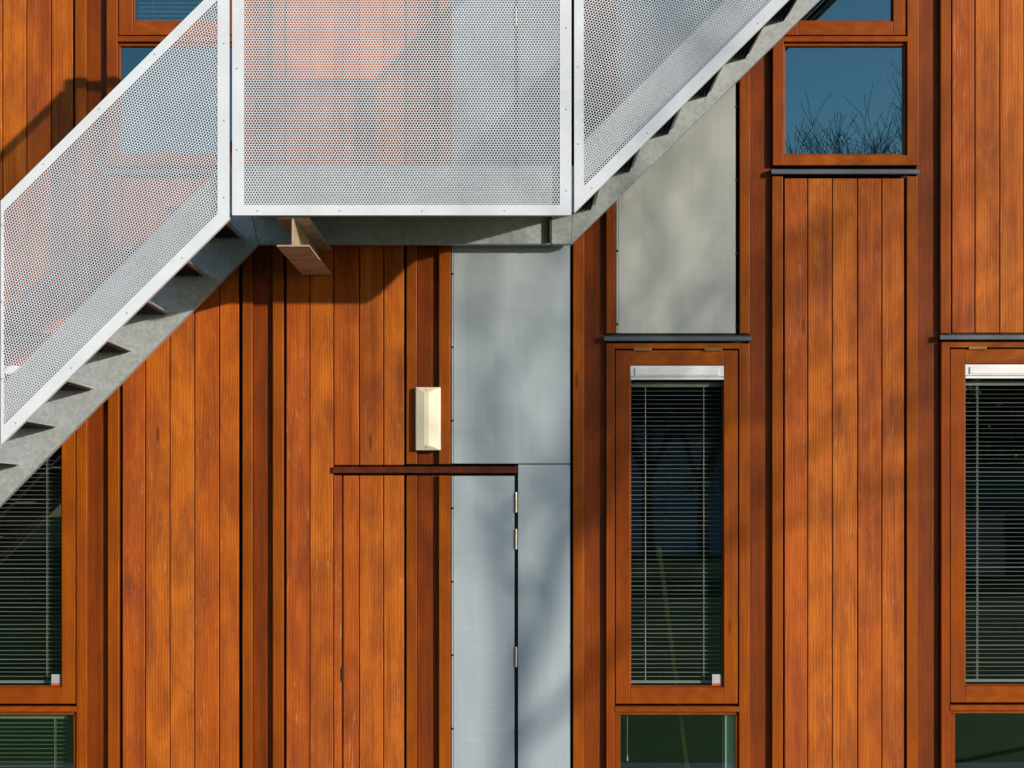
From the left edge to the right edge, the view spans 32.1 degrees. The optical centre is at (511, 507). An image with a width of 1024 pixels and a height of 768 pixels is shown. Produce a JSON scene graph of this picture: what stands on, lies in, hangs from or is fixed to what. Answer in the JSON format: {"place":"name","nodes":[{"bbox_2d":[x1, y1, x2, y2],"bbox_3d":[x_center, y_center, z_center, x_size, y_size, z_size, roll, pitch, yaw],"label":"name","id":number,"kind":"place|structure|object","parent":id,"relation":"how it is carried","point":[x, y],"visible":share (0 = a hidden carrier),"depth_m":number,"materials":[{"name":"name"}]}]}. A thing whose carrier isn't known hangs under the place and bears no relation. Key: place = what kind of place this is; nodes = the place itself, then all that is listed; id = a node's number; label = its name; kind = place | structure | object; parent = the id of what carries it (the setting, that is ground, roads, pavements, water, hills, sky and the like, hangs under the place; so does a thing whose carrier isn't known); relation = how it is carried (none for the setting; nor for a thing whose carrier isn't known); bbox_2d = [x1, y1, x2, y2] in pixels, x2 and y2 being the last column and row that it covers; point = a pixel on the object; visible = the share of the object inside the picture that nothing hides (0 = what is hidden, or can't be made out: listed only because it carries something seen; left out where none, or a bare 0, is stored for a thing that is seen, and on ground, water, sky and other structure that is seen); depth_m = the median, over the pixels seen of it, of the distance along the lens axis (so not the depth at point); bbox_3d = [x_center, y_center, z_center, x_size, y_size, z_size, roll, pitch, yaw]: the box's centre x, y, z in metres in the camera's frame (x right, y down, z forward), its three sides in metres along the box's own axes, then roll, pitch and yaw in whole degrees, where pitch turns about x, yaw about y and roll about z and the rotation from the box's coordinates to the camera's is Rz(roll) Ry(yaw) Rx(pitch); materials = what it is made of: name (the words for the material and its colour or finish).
{"place":"outdoors","nodes":[
{"label":"outdoors","id":0,"kind":"place"},
{"bbox_2d":[0,0,1023,767],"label":"timber building","id":1,"kind":"structure","parent":0,"point":[746,352],"depth_m":9.60,"materials":[{"name":"wood"}]},
{"bbox_2d":[0,343,87,767],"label":"window","id":2,"kind":"structure","parent":1,"relation":"in","point":[70,686],"depth_m":9.59,"materials":[{"name":"brown wood"}]},
{"bbox_2d":[107,0,253,168],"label":"window","id":3,"kind":"structure","parent":1,"relation":"in","point":[124,31],"depth_m":9.59,"materials":[{"name":"brown wood"}]},
{"bbox_2d":[415,387,440,450],"bbox_3d":[-0.450,-0.477,9.556,0.137,0.340,0.057,0,0,0],"label":"wall lamp","id":4,"kind":"object","parent":1,"relation":"attached to","point":[427,418],"visible":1,"depth_m":9.54,"materials":[{"name":"white plastic"}]},
{"bbox_2d":[341,475,516,767],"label":"door","id":5,"kind":"structure","parent":1,"relation":"in","point":[429,651],"depth_m":9.59,"materials":[{"name":"wood"}]},
{"bbox_2d":[342,0,516,165],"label":"door","id":6,"kind":"structure","parent":1,"relation":"in","point":[343,7],"depth_m":9.59,"materials":[{"name":"metal"}]},
{"bbox_2d":[605,343,749,767],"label":"window","id":7,"kind":"structure","parent":1,"relation":"in","point":[729,363],"depth_m":9.59,"materials":[{"name":"brown wood"}]},
{"bbox_2d":[771,0,918,168],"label":"window","id":8,"kind":"structure","parent":1,"relation":"in","point":[901,32],"depth_m":9.58,"materials":[{"name":"brown wood"}]},
{"bbox_2d":[939,342,1023,767],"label":"window","id":9,"kind":"structure","parent":1,"relation":"in","point":[958,361],"depth_m":9.59,"materials":[{"name":"brown wood"}]},
{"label":"pavement","id":10,"kind":"structure","parent":0,"visible":0},
{"bbox_2d":[0,0,819,506],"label":"metal staircase","id":11,"kind":"structure","parent":10,"relation":"on","point":[102,342],"depth_m":8.50,"materials":[{"name":"metal"}]}
]}

